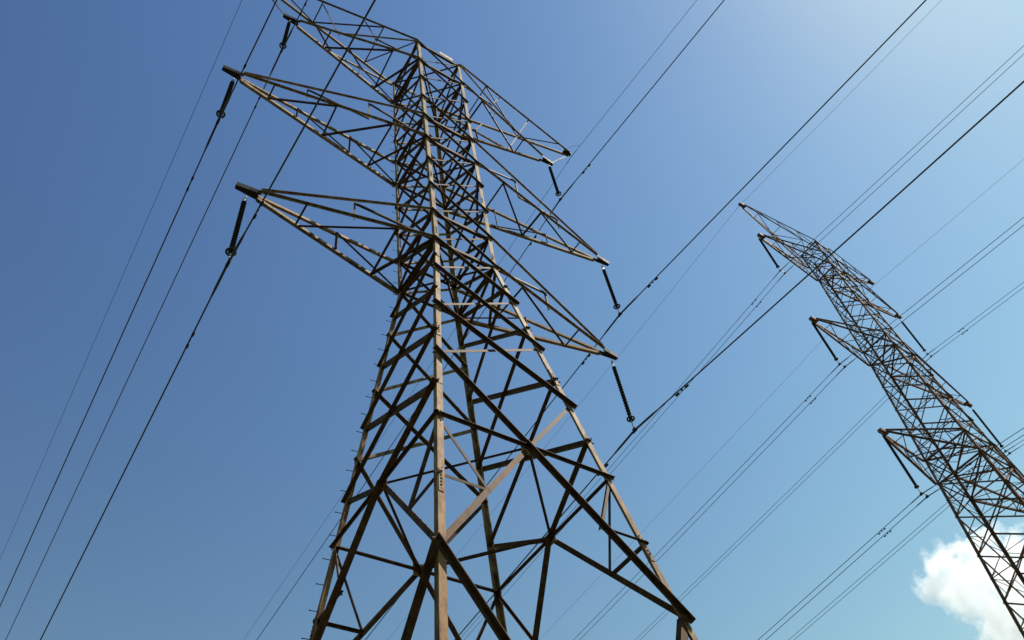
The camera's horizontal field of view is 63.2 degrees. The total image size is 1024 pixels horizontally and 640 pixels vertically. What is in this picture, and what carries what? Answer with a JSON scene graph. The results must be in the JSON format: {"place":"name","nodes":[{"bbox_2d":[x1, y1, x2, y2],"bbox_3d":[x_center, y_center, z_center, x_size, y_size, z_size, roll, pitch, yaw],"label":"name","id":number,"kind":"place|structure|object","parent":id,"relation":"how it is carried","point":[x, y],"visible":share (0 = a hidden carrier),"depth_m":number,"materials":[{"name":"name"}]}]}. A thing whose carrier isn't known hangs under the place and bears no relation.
{"place":"outdoors","nodes":[
{"label":"outdoors","id":0,"kind":"place"},
{"bbox_2d":[0,0,1023,639],"label":"sky","id":1,"kind":"structure","parent":0,"point":[245,453],"materials":[{"name":"blue"}]},
{"label":"ground","id":2,"kind":"structure","parent":0,"visible":0},
{"bbox_2d":[222,0,697,639],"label":"transmission tower","id":3,"kind":"structure","parent":2,"relation":"on","point":[440,558],"depth_m":23.77,"materials":[{"name":"metal"}]},
{"bbox_2d":[0,0,241,558],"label":"earth wire","id":4,"kind":"object","parent":3,"relation":"attached to","point":[128,262],"visible":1,"depth_m":42.65,"materials":[{"name":"metal"}]},
{"bbox_2d":[216,78,234,124],"bbox_3d":[-9.179,-7.102,26.753,0.286,3.484,0.286,-10,-51,-1],"label":"insulator string","id":5,"kind":"object","parent":3,"relation":"hanging from","point":[229,90],"visible":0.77,"depth_m":26.59,"materials":[{"name":"plastic"}]},
{"bbox_2d":[0,0,276,605],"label":"conductor wire","id":6,"kind":"object","parent":5,"relation":"hanging from","point":[222,112],"visible":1,"depth_m":27.55,"materials":[{"name":"metal"}]},
{"bbox_2d":[225,195,246,267],"bbox_3d":[-7.253,-2.430,21.981,0.286,3.484,0.286,-17,-52,5],"label":"insulator string","id":7,"kind":"object","parent":3,"relation":"hanging from","point":[230,248],"visible":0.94,"depth_m":21.80,"materials":[{"name":"plastic"}]},
{"bbox_2d":[40,0,375,639],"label":"conductor wire","id":8,"kind":"object","parent":7,"relation":"hanging from","point":[272,183],"visible":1,"depth_m":20.81,"materials":[{"name":"metal"}]},
{"bbox_2d":[279,20,290,53],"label":"insulator string","id":9,"kind":"object","parent":3,"relation":"hanging from","point":[285,34],"visible":0.94,"depth_m":33.15,"materials":[{"name":"plastic"}]},
{"bbox_2d":[5,0,307,639],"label":"conductor wire","id":10,"kind":"object","parent":9,"relation":"hanging from","point":[276,61],"visible":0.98,"depth_m":36.84,"materials":[{"name":"metal"}]},
{"bbox_2d":[244,0,696,638],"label":"earth wire","id":11,"kind":"object","parent":3,"relation":"attached to","point":[502,258],"visible":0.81,"depth_m":44.84,"materials":[{"name":"metal"}]},
{"bbox_2d":[548,163,561,201],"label":"insulator string","id":12,"kind":"object","parent":3,"relation":"hanging from","point":[558,193],"visible":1,"depth_m":38.66,"materials":[{"name":"plastic"}]},
{"bbox_2d":[257,0,723,639],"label":"conductor wire","id":13,"kind":"object","parent":12,"relation":"hanging from","point":[519,258],"visible":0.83,"depth_m":37.51,"materials":[{"name":"metal"}]},
{"bbox_2d":[601,265,621,316],"bbox_3d":[3.948,-1.236,33.347,0.286,3.484,0.286,-10,-51,-1],"label":"insulator string","id":14,"kind":"object","parent":3,"relation":"hanging from","point":[616,306],"visible":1,"depth_m":33.10,"materials":[{"name":"plastic"}]},
{"bbox_2d":[365,0,925,639],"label":"conductor wire","id":15,"kind":"object","parent":14,"relation":"hanging from","point":[705,226],"visible":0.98,"depth_m":29.48,"materials":[{"name":"metal"}]},
{"bbox_2d":[611,359,637,433],"bbox_3d":[3.647,2.441,27.456,0.286,3.484,0.286,-10,-51,-1],"label":"insulator string","id":16,"kind":"object","parent":3,"relation":"hanging from","point":[626,406],"visible":1,"depth_m":27.23,"materials":[{"name":"plastic"}]},
{"bbox_2d":[459,80,1023,634],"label":"conductor wire","id":17,"kind":"object","parent":16,"relation":"hanging from","point":[763,314],"visible":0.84,"depth_m":22.97,"materials":[{"name":"metal"}]},
{"bbox_2d":[738,202,1023,637],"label":"transmission tower","id":18,"kind":"structure","parent":2,"relation":"on","point":[865,302],"depth_m":56.83,"materials":[{"name":"grey metal"}]},
{"bbox_2d":[388,4,937,638],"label":"earth wire","id":19,"kind":"object","parent":18,"relation":"attached to","point":[690,266],"visible":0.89,"depth_m":71.20,"materials":[{"name":"metal"}]},
{"bbox_2d":[758,237,785,274],"bbox_3d":[20.138,-5.115,64.790,0.714,4.914,0.355,24,-59,-25],"label":"insulator string","id":20,"kind":"object","parent":18,"relation":"hanging from","point":[770,255],"visible":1,"depth_m":64.31,"materials":[{"name":"plastic"}]},
{"bbox_2d":[463,46,1022,634],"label":"conductor wire","id":21,"kind":"object","parent":20,"relation":"hanging from","point":[771,280],"visible":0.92,"depth_m":62.16,"materials":[{"name":"metal"}]},
{"bbox_2d":[464,54,1023,639],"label":"conductor wire","id":22,"kind":"object","parent":20,"relation":"hanging from","point":[782,276],"visible":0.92,"depth_m":62.48,"materials":[{"name":"metal"}]},
{"bbox_2d":[557,159,1023,620],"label":"earth wire","id":23,"kind":"object","parent":18,"relation":"attached to","point":[802,361],"visible":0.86,"depth_m":81.80,"materials":[{"name":"metal"}]},
{"bbox_2d":[810,320,845,368],"bbox_3d":[21.178,1.513,56.032,0.714,4.859,0.355,24,-59,-25],"label":"insulator string","id":24,"kind":"object","parent":18,"relation":"hanging from","point":[825,342],"visible":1,"depth_m":55.63,"materials":[{"name":"plastic"}]},
{"bbox_2d":[573,217,1023,639],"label":"conductor wire","id":25,"kind":"object","parent":24,"relation":"hanging from","point":[805,400],"visible":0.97,"depth_m":55.20,"materials":[{"name":"metal"}]},
{"bbox_2d":[594,225,1023,624],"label":"conductor wire","id":26,"kind":"object","parent":24,"relation":"hanging from","point":[811,403],"visible":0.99,"depth_m":55.41,"materials":[{"name":"metal"}]},
{"bbox_2d":[881,432,928,498],"bbox_3d":[22.196,8.117,47.286,0.714,4.859,0.355,24,-59,-25],"label":"insulator string","id":27,"kind":"object","parent":18,"relation":"hanging from","point":[916,486],"visible":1,"depth_m":46.90,"materials":[{"name":"plastic"}]},
{"bbox_2d":[758,428,1023,639],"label":"conductor wire","id":28,"kind":"object","parent":27,"relation":"hanging from","point":[970,463],"visible":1,"depth_m":46.11,"materials":[{"name":"metal"}]},
{"bbox_2d":[766,435,1023,639],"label":"conductor wire","id":29,"kind":"object","parent":27,"relation":"hanging from","point":[890,530],"visible":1,"depth_m":46.48,"materials":[{"name":"metal"}]},
{"bbox_2d":[900,319,931,357],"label":"insulator string","id":30,"kind":"object","parent":18,"relation":"hanging from","point":[914,337],"visible":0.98,"depth_m":71.84,"materials":[{"name":"plastic"}]},
{"bbox_2d":[635,283,1021,639],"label":"conductor wire","id":31,"kind":"object","parent":30,"relation":"hanging from","point":[827,452],"visible":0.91,"depth_m":74.76,"materials":[{"name":"metal"}]},
{"bbox_2d":[641,287,1023,638],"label":"conductor wire","id":32,"kind":"object","parent":30,"relation":"hanging from","point":[838,447],"visible":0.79,"depth_m":75.16,"materials":[{"name":"metal"}]},
{"bbox_2d":[971,408,1010,454],"bbox_3d":[36.551,8.383,63.754,0.714,4.859,0.355,24,-59,-25],"label":"insulator string","id":33,"kind":"object","parent":18,"relation":"hanging from","point":[987,428],"visible":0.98,"depth_m":63.41,"materials":[{"name":"plastic"}]},
{"bbox_2d":[790,440,1022,638],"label":"conductor wire","id":34,"kind":"object","parent":33,"relation":"hanging from","point":[890,551],"visible":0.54,"depth_m":66.97,"materials":[{"name":"metal"}]},
{"bbox_2d":[794,444,1023,639],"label":"conductor wire","id":35,"kind":"object","parent":33,"relation":"hanging from","point":[901,547],"visible":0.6,"depth_m":66.92,"materials":[{"name":"metal"}]}
]}

